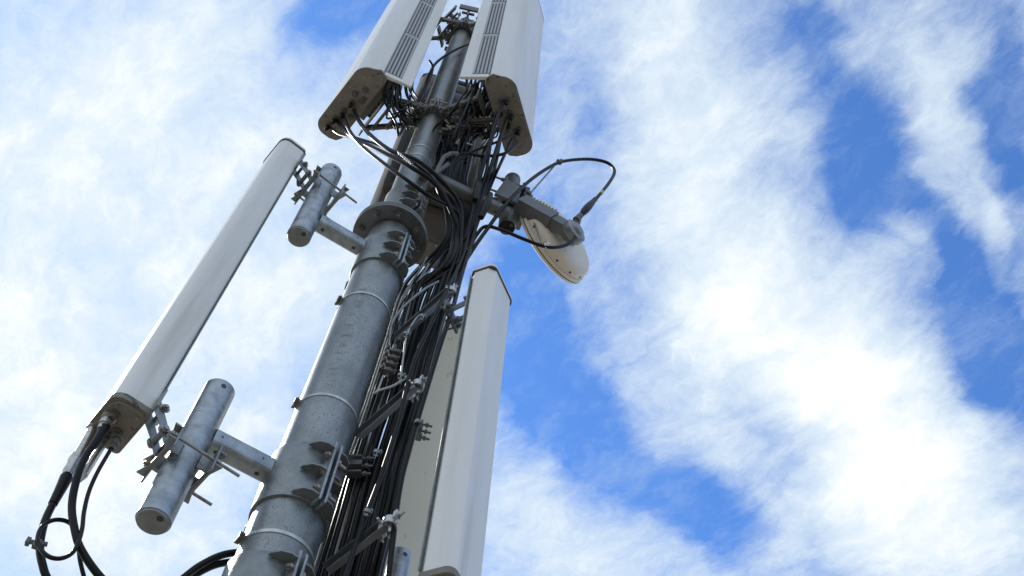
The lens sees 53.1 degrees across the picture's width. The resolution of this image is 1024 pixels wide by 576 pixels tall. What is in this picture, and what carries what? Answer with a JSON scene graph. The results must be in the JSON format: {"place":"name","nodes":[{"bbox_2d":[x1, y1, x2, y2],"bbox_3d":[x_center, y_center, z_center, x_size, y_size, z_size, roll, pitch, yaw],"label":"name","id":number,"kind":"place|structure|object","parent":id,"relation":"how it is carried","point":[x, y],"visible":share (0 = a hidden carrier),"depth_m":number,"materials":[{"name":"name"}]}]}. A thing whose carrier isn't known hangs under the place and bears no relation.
{"place":"outdoors","nodes":[
{"label":"outdoors","id":0,"kind":"place"},
{"bbox_2d":[394,263,429,343],"bbox_3d":[-0.724,1.504,3.192,0.136,6.651,0.028,19,-61,-7],"label":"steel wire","id":1,"kind":"object","parent":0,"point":[426,268],"visible":0.14,"depth_m":5.95,"materials":[{"name":"grey"}]},
{"bbox_2d":[0,0,1023,575],"label":"sky","id":2,"kind":"structure","parent":0,"point":[790,342],"materials":[{"name":"blue"}]},
{"bbox_2d":[464,224,576,257],"bbox_3d":[0.021,-0.158,6.050,0.783,1.301,0.132,6,-60,0],"label":"dish cable","id":3,"kind":"object","parent":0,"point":[570,242],"visible":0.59,"depth_m":6.25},
{"bbox_2d":[478,192,492,219],"bbox_3d":[-0.166,-0.515,6.377,0.086,0.285,0.048,-31,-66,19],"label":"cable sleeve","id":4,"kind":"object","parent":3,"relation":"attached to","point":[486,204],"visible":1,"depth_m":6.33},
{"label":"ground","id":5,"kind":"structure","parent":0,"visible":0},
{"bbox_2d":[234,18,472,568],"bbox_3d":[-0.819,0.288,4.880,1.500,11.248,1.500,19,-61,-7],"label":"mast","id":6,"kind":"object","parent":5,"relation":"on","point":[327,405],"visible":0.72,"depth_m":4.72,"materials":[{"name":"metal"}]},
{"bbox_2d":[135,378,349,543],"bbox_3d":[-1.002,0.790,3.920,0.651,0.772,0.394,19,-61,-7],"label":"pipe mount","id":7,"kind":"object","parent":6,"relation":"attached to","point":[310,473],"visible":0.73,"depth_m":3.89,"materials":[{"name":"metal"}]},
{"bbox_2d":[221,549,314,575],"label":"clamp collar","id":8,"kind":"object","parent":6,"relation":"attached to","point":[281,562],"visible":1,"depth_m":3.50,"materials":[{"name":"metal"}]},
{"bbox_2d":[287,163,415,295],"bbox_3d":[-0.881,-0.291,5.798,0.665,0.842,0.382,19,-61,-7],"label":"pipe mount","id":9,"kind":"object","parent":6,"relation":"attached to","point":[395,248],"visible":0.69,"depth_m":5.55,"materials":[{"name":"metal"}]},
{"bbox_2d":[62,137,356,505],"bbox_3d":[-1.234,-0.010,4.856,0.609,2.858,0.319,19,-61,-7],"label":"panel antenna","id":10,"kind":"object","parent":9,"relation":"attached to","point":[132,403],"visible":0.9,"depth_m":4.23,"materials":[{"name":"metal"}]},
{"bbox_2d":[35,447,112,575],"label":"jumper cable","id":11,"kind":"object","parent":10,"relation":"attached to","point":[45,554],"visible":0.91,"depth_m":3.38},
{"bbox_2d":[24,536,47,549],"bbox_3d":[-1.534,0.824,3.303,0.065,0.033,0.022,19,-61,-7],"label":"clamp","id":12,"kind":"object","parent":11,"relation":"attached to","point":[29,541],"visible":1,"depth_m":3.29,"materials":[{"name":"metal"}]},
{"bbox_2d":[35,472,231,575],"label":"jumper cable","id":13,"kind":"object","parent":10,"relation":"attached to","point":[64,481],"visible":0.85,"depth_m":3.50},
{"bbox_2d":[68,423,235,575],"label":"jumper cable","id":14,"kind":"object","parent":10,"relation":"attached to","point":[103,430],"visible":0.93,"depth_m":3.54,"materials":[{"name":"rubber"}]},
{"bbox_2d":[322,521,386,573],"bbox_3d":[-0.580,0.958,3.786,0.228,0.196,0.030,-17,-62,13],"label":"cable bracket","id":15,"kind":"object","parent":6,"relation":"attached to","point":[340,557],"visible":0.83,"depth_m":3.78,"materials":[{"name":"grey metal"}]},
{"bbox_2d":[376,509,404,542],"bbox_3d":[-0.469,0.893,3.855,0.101,0.102,0.110,19,-61,-7],"label":"cable clamp","id":16,"kind":"object","parent":15,"relation":"attached to","point":[395,517],"visible":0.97,"depth_m":3.84,"materials":[{"name":"metal"}]},
{"bbox_2d":[345,454,374,478],"bbox_3d":[-0.654,0.754,4.329,0.135,0.124,0.050,-2,-60,5],"label":"pipe bracket","id":17,"kind":"object","parent":6,"relation":"attached to","point":[356,467],"visible":0.85,"depth_m":4.31,"materials":[{"name":"grey metal"}]},
{"bbox_2d":[328,270,430,575],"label":"steel wire","id":18,"kind":"object","parent":6,"relation":"attached to","point":[369,434],"visible":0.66,"depth_m":4.51,"materials":[{"name":"grey"}]},
{"bbox_2d":[315,141,451,559],"bbox_3d":[-0.648,0.930,4.176,0.203,8.848,0.272,37,-64,-17],"label":"feeder cable","id":19,"kind":"object","parent":6,"relation":"attached to","point":[443,245],"visible":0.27,"depth_m":6.04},
{"bbox_2d":[315,140,451,573],"bbox_3d":[-0.630,0.943,4.143,0.186,8.952,0.231,39,-65,-18],"label":"feeder cable","id":20,"kind":"object","parent":6,"relation":"attached to","point":[437,258],"visible":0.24,"depth_m":5.03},
{"bbox_2d":[354,386,416,438],"bbox_3d":[-0.553,0.541,4.505,0.246,0.314,0.030,-12,-61,10],"label":"cable bracket","id":21,"kind":"object","parent":6,"relation":"attached to","point":[377,418],"visible":0.9,"depth_m":4.49,"materials":[{"name":"grey metal"}]},
{"bbox_2d":[397,372,405,379],"bbox_3d":[-0.497,0.393,4.595,0.036,0.018,0.036,19,-61,-7],"label":"cable clip","id":22,"kind":"object","parent":21,"relation":"attached to","point":[402,375],"visible":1,"depth_m":4.59,"materials":[{"name":"metal"}]},
{"bbox_2d":[408,374,427,402],"bbox_3d":[-0.437,0.452,4.637,0.087,0.119,0.099,19,-61,-7],"label":"cable clamp","id":23,"kind":"object","parent":21,"relation":"attached to","point":[421,381],"visible":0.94,"depth_m":4.62,"materials":[{"name":"metal"}]},
{"bbox_2d":[358,266,419,423],"bbox_3d":[-0.772,1.514,3.145,0.127,6.638,0.025,19,-61,-7],"label":"steel wire","id":24,"kind":"object","parent":6,"relation":"attached to","point":[372,381],"visible":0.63,"depth_m":5.21,"materials":[{"name":"grey"}]},
{"bbox_2d":[329,150,456,575],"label":"feeder cable","id":25,"kind":"object","parent":6,"relation":"attached to","point":[446,174],"visible":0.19,"depth_m":6.24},
{"bbox_2d":[358,90,431,135],"bbox_3d":[-0.819,-1.271,7.479,0.601,0.160,0.304,2,-60,2],"label":"mounting frame","id":26,"kind":"object","parent":6,"relation":"attached to","point":[416,106],"visible":0.6,"depth_m":7.46,"materials":[{"name":"metal"}]},
{"bbox_2d":[386,100,396,129],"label":"jumper loop","id":27,"kind":"object","parent":26,"relation":"hanging from","point":[395,116],"visible":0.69,"depth_m":7.06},
{"bbox_2d":[382,79,405,136],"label":"jumper loop","id":28,"kind":"object","parent":26,"relation":"hanging from","point":[392,115],"visible":0.9,"depth_m":7.12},
{"bbox_2d":[389,92,401,126],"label":"jumper loop","id":29,"kind":"object","parent":26,"relation":"hanging from","point":[393,111],"visible":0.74,"depth_m":7.23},
{"bbox_2d":[391,85,407,117],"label":"jumper loop","id":30,"kind":"object","parent":26,"relation":"hanging from","point":[406,109],"visible":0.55,"depth_m":7.39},
{"bbox_2d":[385,82,414,126],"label":"jumper loop","id":31,"kind":"object","parent":26,"relation":"hanging from","point":[391,106],"visible":0.82,"depth_m":7.15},
{"bbox_2d":[394,89,406,116],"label":"jumper loop","id":32,"kind":"object","parent":26,"relation":"hanging from","point":[405,107],"visible":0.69,"depth_m":7.22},
{"bbox_2d":[393,82,411,116],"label":"jumper loop","id":33,"kind":"object","parent":26,"relation":"attached to","point":[397,103],"visible":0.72,"depth_m":7.33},
{"bbox_2d":[393,83,412,131],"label":"jumper loop","id":34,"kind":"object","parent":26,"relation":"hanging from","point":[403,117],"visible":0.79,"depth_m":7.16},
{"bbox_2d":[399,84,411,117],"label":"jumper loop","id":35,"kind":"object","parent":26,"relation":"hanging from","point":[410,102],"visible":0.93,"depth_m":7.35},
{"bbox_2d":[394,86,416,123],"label":"jumper loop","id":36,"kind":"object","parent":26,"relation":"hanging from","point":[413,120],"visible":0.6,"depth_m":7.36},
{"bbox_2d":[397,86,421,119],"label":"jumper loop","id":37,"kind":"object","parent":26,"relation":"attached to","point":[408,113],"visible":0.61,"depth_m":7.37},
{"bbox_2d":[385,546,411,575],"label":"pipe mount","id":38,"kind":"object","parent":6,"relation":"attached to","point":[402,560],"visible":0.83,"depth_m":4.47,"materials":[{"name":"metal"}]},
{"bbox_2d":[314,264,424,571],"bbox_3d":[-0.758,1.478,3.260,0.139,6.571,0.026,19,-61,-7],"label":"steel wire","id":39,"kind":"object","parent":38,"relation":"attached to","point":[351,451],"visible":0.48,"depth_m":4.84,"materials":[{"name":"grey"}]},
{"bbox_2d":[345,257,427,478],"bbox_3d":[-0.735,1.471,3.203,0.129,6.695,0.018,19,-61,-7],"label":"steel wire","id":40,"kind":"object","parent":38,"relation":"attached to","point":[401,311],"visible":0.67,"depth_m":5.77,"materials":[{"name":"grey"}]},
{"bbox_2d":[383,316,461,575],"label":"panel antenna","id":41,"kind":"object","parent":38,"relation":"attached to","point":[417,487],"visible":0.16,"depth_m":5.31,"materials":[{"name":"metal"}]},
{"bbox_2d":[384,184,428,219],"bbox_3d":[-0.677,-0.463,6.225,0.228,0.264,0.337,59,-72,-25],"label":"clamp collar","id":42,"kind":"object","parent":6,"relation":"attached to","point":[407,195],"visible":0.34,"depth_m":6.15,"materials":[{"name":"metal"}]},
{"bbox_2d":[416,162,449,203],"bbox_3d":[-0.482,-0.664,6.301,0.142,0.575,0.053,1,-60,3],"label":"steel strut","id":43,"kind":"object","parent":42,"relation":"attached to","point":[428,183],"visible":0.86,"depth_m":6.21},
{"bbox_2d":[428,151,458,190],"bbox_3d":[-0.429,-0.754,6.445,0.140,0.570,0.055,1,-60,3],"label":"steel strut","id":44,"kind":"object","parent":43,"relation":"attached to","point":[445,156],"visible":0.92,"depth_m":6.53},
{"bbox_2d":[350,136,464,574],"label":"feeder cable","id":45,"kind":"object","parent":6,"relation":"attached to","point":[437,275],"visible":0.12,"depth_m":6.46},
{"bbox_2d":[350,160,467,575],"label":"feeder cable","id":46,"kind":"object","parent":6,"relation":"attached to","point":[466,224],"visible":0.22,"depth_m":5.34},
{"bbox_2d":[388,280,439,352],"bbox_3d":[-0.508,0.128,5.261,0.193,0.743,0.056,19,-61,-7],"label":"earth wire","id":47,"kind":"object","parent":6,"relation":"attached to","point":[405,305],"visible":0.98,"depth_m":5.23,"materials":[{"name":"metal"}]},
{"bbox_2d":[379,344,401,379],"bbox_3d":[-0.580,0.343,4.899,0.082,0.280,0.067,19,-61,-7],"label":"earthing clamp","id":48,"kind":"object","parent":47,"relation":"attached to","point":[388,365],"visible":1,"depth_m":4.86,"materials":[{"name":"metal"}]},
{"bbox_2d":[373,375,406,394],"bbox_3d":[-0.549,0.435,4.670,0.135,0.195,0.050,-7,-61,7],"label":"earth wire","id":49,"kind":"object","parent":48,"relation":"attached to","point":[385,388],"visible":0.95,"depth_m":4.65,"materials":[{"name":"silver metal"}]},
{"bbox_2d":[358,149,469,575],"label":"feeder cable","id":50,"kind":"object","parent":6,"relation":"attached to","point":[458,179],"visible":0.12,"depth_m":6.65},
{"bbox_2d":[367,142,470,575],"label":"feeder cable","id":51,"kind":"object","parent":6,"relation":"attached to","point":[407,413],"visible":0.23,"depth_m":4.40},
{"bbox_2d":[393,289,451,340],"bbox_3d":[-0.454,0.134,5.238,0.251,0.437,0.030,-3,-60,5],"label":"cable bracket","id":52,"kind":"object","parent":6,"relation":"attached to","point":[429,308],"visible":0.65,"depth_m":5.23,"materials":[{"name":"grey metal"}]},
{"bbox_2d":[343,230,470,575],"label":"feeder cable","id":53,"kind":"object","parent":52,"relation":"attached to","point":[383,467],"visible":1,"depth_m":4.36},
{"bbox_2d":[362,508,372,515],"bbox_3d":[-0.541,0.839,3.844,0.036,0.018,0.036,19,-61,-7],"label":"cable clip","id":54,"kind":"object","parent":53,"relation":"attached to","point":[369,511],"visible":1,"depth_m":3.84,"materials":[{"name":"metal"}]},
{"bbox_2d":[372,449,381,456],"bbox_3d":[-0.542,0.661,4.119,0.036,0.018,0.036,19,-61,-7],"label":"cable clip","id":55,"kind":"object","parent":53,"relation":"attached to","point":[378,453],"visible":1,"depth_m":4.12,"materials":[{"name":"metal"}]},
{"bbox_2d":[399,314,419,384],"bbox_3d":[-0.476,0.240,5.117,0.112,0.795,0.053,19,-61,-7],"label":"earth wire","id":56,"kind":"object","parent":52,"relation":"hanging from","point":[405,342],"visible":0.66,"depth_m":4.97,"materials":[{"name":"silver metal"}]},
{"bbox_2d":[386,219,478,575],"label":"feeder cable","id":57,"kind":"object","parent":52,"relation":"attached to","point":[393,535],"visible":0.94,"depth_m":4.42,"materials":[{"name":"rubber"}]},
{"bbox_2d":[446,283,457,302],"bbox_3d":[-0.331,0.026,5.437,0.072,0.128,0.107,19,-61,-7],"label":"cable clamp","id":58,"kind":"object","parent":52,"relation":"attached to","point":[453,288],"visible":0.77,"depth_m":5.42,"materials":[{"name":"metal"}]},
{"bbox_2d":[396,140,448,298],"bbox_3d":[-0.669,0.948,4.132,0.199,8.906,0.268,39,-65,-18],"label":"feeder cable","id":59,"kind":"object","parent":6,"relation":"attached to","point":[431,255],"visible":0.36,"depth_m":6.31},
{"bbox_2d":[392,140,452,346],"bbox_3d":[-0.615,0.893,4.227,0.223,8.797,0.189,-37,-69,22],"label":"feeder cable","id":60,"kind":"object","parent":6,"relation":"attached to","point":[447,194],"visible":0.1,"depth_m":6.59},
{"bbox_2d":[415,423,431,440],"bbox_3d":[-0.456,0.683,4.930,0.135,0.124,0.050,14,-60,-5],"label":"pipe bracket","id":61,"kind":"object","parent":6,"relation":"attached to","point":[418,437],"visible":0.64,"depth_m":4.91,"materials":[{"name":"grey metal"}]},
{"bbox_2d":[413,60,433,130],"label":"jumper loop","id":62,"kind":"object","parent":6,"relation":"hanging from","point":[425,86],"visible":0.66,"depth_m":7.87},
{"bbox_2d":[389,137,458,392],"bbox_3d":[-0.587,0.916,4.202,0.217,8.940,0.186,-36,-68,21],"label":"feeder cable","id":63,"kind":"object","parent":6,"relation":"attached to","point":[450,161],"visible":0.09,"depth_m":6.62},
{"bbox_2d":[380,139,475,575],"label":"feeder cable","id":64,"kind":"object","parent":6,"relation":"attached to","point":[466,180],"visible":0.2,"depth_m":5.34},
{"bbox_2d":[389,130,474,511],"bbox_3d":[-0.489,0.884,4.256,0.206,9.048,0.179,-19,-63,14],"label":"feeder cable","id":65,"kind":"object","parent":6,"relation":"attached to","point":[463,183],"visible":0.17,"depth_m":5.21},
{"bbox_2d":[411,98,454,141],"bbox_3d":[-0.588,-1.228,7.559,0.335,0.180,0.320,19,-61,-7],"label":"clamp ring","id":66,"kind":"object","parent":6,"relation":"attached to","point":[433,108],"visible":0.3,"depth_m":7.46,"materials":[{"name":"metal"}]},
{"bbox_2d":[420,43,469,101],"bbox_3d":[-0.506,-1.856,8.438,0.365,1.658,0.145,-2,-60,5],"label":"jumper loop","id":67,"kind":"object","parent":6,"relation":"hanging from","point":[442,57],"visible":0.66,"depth_m":8.34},
{"bbox_2d":[431,17,461,41],"bbox_3d":[-0.695,-2.388,9.417,0.613,0.160,0.306,3,-60,2],"label":"mounting frame","id":68,"kind":"object","parent":6,"relation":"attached to","point":[441,36],"visible":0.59,"depth_m":9.38,"materials":[{"name":"metal"}]},
{"bbox_2d":[318,0,447,139],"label":"sector antenna","id":69,"kind":"object","parent":68,"relation":"attached to","point":[395,47],"visible":0.96,"depth_m":7.60,"materials":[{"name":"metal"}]},
{"bbox_2d":[315,126,453,575],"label":"feeder cable","id":70,"kind":"object","parent":69,"relation":"attached to","point":[339,503],"visible":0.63,"depth_m":4.91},
{"bbox_2d":[320,119,458,575],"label":"feeder cable","id":71,"kind":"object","parent":69,"relation":"attached to","point":[347,493],"visible":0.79,"depth_m":5.63,"materials":[{"name":"rubber"}]},
{"bbox_2d":[330,114,461,575],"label":"feeder cable","id":72,"kind":"object","parent":69,"relation":"attached to","point":[346,528],"visible":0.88,"depth_m":5.44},
{"bbox_2d":[336,108,463,575],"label":"feeder cable","id":73,"kind":"object","parent":69,"relation":"attached to","point":[374,445],"visible":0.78,"depth_m":5.49,"materials":[{"name":"rubber"}]},
{"bbox_2d":[431,46,470,96],"bbox_3d":[-0.483,-2.051,9.425,0.380,0.160,0.484,19,-61,-7],"label":"mounting frame","id":74,"kind":"object","parent":6,"relation":"attached to","point":[460,90],"visible":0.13,"depth_m":9.49,"materials":[{"name":"metal"}]},
{"bbox_2d":[433,80,471,130],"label":"jumper loop","id":75,"kind":"object","parent":6,"relation":"hanging from","point":[451,111],"visible":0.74,"depth_m":7.18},
{"bbox_2d":[437,4,478,47],"bbox_3d":[-0.462,-2.449,9.726,0.469,0.440,0.432,19,-61,-7],"label":"head bracket","id":76,"kind":"object","parent":6,"relation":"attached to","point":[467,8],"visible":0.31,"depth_m":9.63,"materials":[{"name":"metal"}]},
{"bbox_2d":[444,17,473,44],"bbox_3d":[-0.460,-2.338,9.489,0.335,0.180,0.320,19,-61,-7],"label":"clamp ring","id":77,"kind":"object","parent":6,"relation":"attached to","point":[463,24],"visible":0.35,"depth_m":9.39,"materials":[{"name":"metal"}]},
{"bbox_2d":[443,80,474,127],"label":"jumper loop","id":78,"kind":"object","parent":6,"relation":"hanging from","point":[457,107],"visible":0.61,"depth_m":7.48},
{"bbox_2d":[418,264,511,575],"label":"panel antenna","id":79,"kind":"object","parent":6,"relation":"attached to","point":[453,543],"visible":0.94,"depth_m":4.08,"materials":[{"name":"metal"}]},
{"bbox_2d":[438,88,493,141],"bbox_3d":[-0.398,-1.206,7.491,0.441,0.160,0.380,-12,-61,10],"label":"mounting frame","id":80,"kind":"object","parent":6,"relation":"attached to","point":[477,97],"visible":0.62,"depth_m":7.41,"materials":[{"name":"metal"}]},
{"bbox_2d":[446,81,472,147],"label":"jumper loop","id":81,"kind":"object","parent":80,"relation":"hanging from","point":[460,121],"visible":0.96,"depth_m":7.09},
{"bbox_2d":[444,80,476,142],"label":"jumper loop","id":82,"kind":"object","parent":80,"relation":"hanging from","point":[467,116],"visible":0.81,"depth_m":7.18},
{"bbox_2d":[445,82,478,153],"bbox_3d":[-0.361,-1.212,7.364,0.294,1.074,0.059,-39,-69,22],"label":"jumper loop","id":83,"kind":"object","parent":80,"relation":"hanging from","point":[452,144],"visible":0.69,"depth_m":7.03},
{"bbox_2d":[459,101,490,153],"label":"jumper loop","id":84,"kind":"object","parent":80,"relation":"hanging from","point":[488,108],"visible":0.32,"depth_m":7.42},
{"bbox_2d":[439,110,492,135],"bbox_3d":[-0.317,-1.210,7.528,0.469,0.602,0.226,-9,-61,9],"label":"bracket cluster","id":85,"kind":"object","parent":6,"relation":"attached to","point":[480,121],"visible":0.48,"depth_m":7.30,"materials":[{"name":"metal"}]},
{"bbox_2d":[442,82,477,151],"bbox_3d":[-0.380,-1.257,7.460,0.044,0.783,0.308,37,-65,-17],"label":"jumper loop","id":86,"kind":"object","parent":85,"relation":"hanging from","point":[444,145],"visible":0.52,"depth_m":7.30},
{"bbox_2d":[446,88,480,151],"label":"jumper loop","id":87,"kind":"object","parent":85,"relation":"hanging from","point":[449,139],"visible":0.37,"depth_m":7.41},
{"bbox_2d":[444,108,484,145],"bbox_3d":[-0.344,-1.152,7.276,0.296,0.719,0.069,3,-60,2],"label":"connector cluster","id":88,"kind":"object","parent":85,"relation":"attached to","point":[456,117],"visible":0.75,"depth_m":7.24,"materials":[{"name":"metal"}]},
{"bbox_2d":[449,95,483,159],"bbox_3d":[-0.321,-1.154,7.337,0.056,0.660,0.311,41,-66,-19],"label":"jumper loop","id":89,"kind":"object","parent":85,"relation":"hanging from","point":[477,112],"visible":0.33,"depth_m":7.36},
{"bbox_2d":[451,86,485,162],"bbox_3d":[-0.311,-1.217,7.441,0.040,0.999,0.308,32,-63,-14],"label":"jumper loop","id":90,"kind":"object","parent":85,"relation":"hanging from","point":[466,131],"visible":0.49,"depth_m":7.25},
{"bbox_2d":[450,91,486,148],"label":"jumper loop","id":91,"kind":"object","parent":85,"relation":"attached to","point":[468,120],"visible":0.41,"depth_m":7.16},
{"bbox_2d":[458,82,481,159],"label":"jumper loop","id":92,"kind":"object","parent":85,"relation":"hanging from","point":[465,141],"visible":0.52,"depth_m":7.11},
{"bbox_2d":[419,169,520,234],"bbox_3d":[-0.251,-0.742,6.844,0.706,0.768,0.152,31,-63,-14],"label":"pipe mount","id":93,"kind":"object","parent":6,"relation":"attached to","point":[506,217],"visible":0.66,"depth_m":6.57,"materials":[{"name":"grey metal"}]},
{"bbox_2d":[468,127,498,220],"bbox_3d":[-0.202,-0.705,6.631,0.073,1.199,0.301,19,-61,-7],"label":"jumper loop","id":94,"kind":"object","parent":93,"relation":"hanging from","point":[484,151],"visible":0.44,"depth_m":6.80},
{"bbox_2d":[448,141,519,177],"bbox_3d":[-0.195,-0.854,6.786,0.465,0.539,0.101,-11,-61,10],"label":"jumper loop","id":95,"kind":"object","parent":93,"relation":"attached to","point":[510,149],"visible":0.84,"depth_m":6.81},
{"bbox_2d":[491,158,588,283],"bbox_3d":[0.228,-0.485,6.884,0.849,1.431,0.409,30,-63,-14],"label":"microwave dish","id":96,"kind":"object","parent":93,"relation":"attached to","point":[545,223],"visible":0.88,"depth_m":6.60,"materials":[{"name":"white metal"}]},
{"bbox_2d":[450,158,615,302],"bbox_3d":[0.196,-0.365,6.471,1.064,2.865,0.169,9,-60,-2],"label":"dish cable","id":97,"kind":"object","parent":96,"relation":"attached to","point":[587,207],"visible":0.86,"depth_m":6.92,"materials":[{"name":"black plastic"}]},
{"bbox_2d":[468,20,475,36],"bbox_3d":[-0.276,-2.325,9.427,0.430,0.160,0.380,-12,-61,10],"label":"mounting frame","id":98,"kind":"object","parent":6,"relation":"attached to","point":[470,26],"visible":0.19,"depth_m":9.35,"materials":[{"name":"metal"}]},
{"bbox_2d":[460,0,543,155],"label":"sector antenna","id":99,"kind":"object","parent":98,"relation":"attached to","point":[502,60],"visible":0.84,"depth_m":7.69,"materials":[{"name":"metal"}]},
{"bbox_2d":[352,113,496,575],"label":"feeder cable","id":100,"kind":"object","parent":99,"relation":"attached to","point":[360,554],"visible":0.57,"depth_m":4.67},
{"bbox_2d":[349,99,505,575],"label":"feeder cable","id":101,"kind":"object","parent":99,"relation":"attached to","point":[373,478],"visible":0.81,"depth_m":5.14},
{"bbox_2d":[472,177,482,201],"bbox_3d":[-0.222,-0.635,6.532,0.044,0.284,0.064,19,-61,-7],"label":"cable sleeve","id":102,"kind":"object","parent":101,"relation":"attached to","point":[477,189],"visible":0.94,"depth_m":6.48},
{"bbox_2d":[359,114,509,575],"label":"feeder cable","id":103,"kind":"object","parent":99,"relation":"attached to","point":[377,513],"visible":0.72,"depth_m":4.67,"materials":[{"name":"rubber"}]},
{"bbox_2d":[368,141,501,575],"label":"feeder cable","id":104,"kind":"object","parent":99,"relation":"attached to","point":[392,477],"visible":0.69,"depth_m":4.55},
{"bbox_2d":[374,132,516,575],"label":"feeder cable","id":105,"kind":"object","parent":99,"relation":"attached to","point":[386,539],"visible":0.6,"depth_m":4.74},
{"bbox_2d":[453,80,479,140],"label":"jumper loop","id":106,"kind":"object","parent":99,"relation":"hanging from","point":[460,129],"visible":0.49,"depth_m":7.27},
{"bbox_2d":[461,105,487,147],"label":"jumper loop","id":107,"kind":"object","parent":99,"relation":"hanging from","point":[471,131],"visible":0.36,"depth_m":7.19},
{"bbox_2d":[463,92,486,151],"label":"jumper loop","id":108,"kind":"object","parent":99,"relation":"hanging from","point":[474,132],"visible":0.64,"depth_m":7.19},
{"bbox_2d":[464,107,491,163],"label":"jumper loop","id":109,"kind":"object","parent":99,"relation":"attached to","point":[475,137],"visible":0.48,"depth_m":7.34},
{"bbox_2d":[451,133,514,179],"bbox_3d":[-0.198,-0.908,6.861,0.402,0.578,0.076,-12,-61,10],"label":"jumper loop","id":110,"kind":"object","parent":6,"relation":"hanging from","point":[473,151],"visible":0.98,"depth_m":6.83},
{"bbox_3d":[-0.588,-1.047,7.687,0.380,0.160,0.484,19,-61,-7],"label":"frame","id":111,"kind":"object","parent":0,"visible":0},
{"bbox_2d":[370,73,489,268],"bbox_3d":[-0.619,-1.159,8.550,0.715,3.310,0.403,19,-61,-7],"label":"sector antenna","id":112,"kind":"object","parent":111,"relation":"attached to","point":[434,220],"visible":0.11,"depth_m":7.62,"materials":[{"name":"metal"}]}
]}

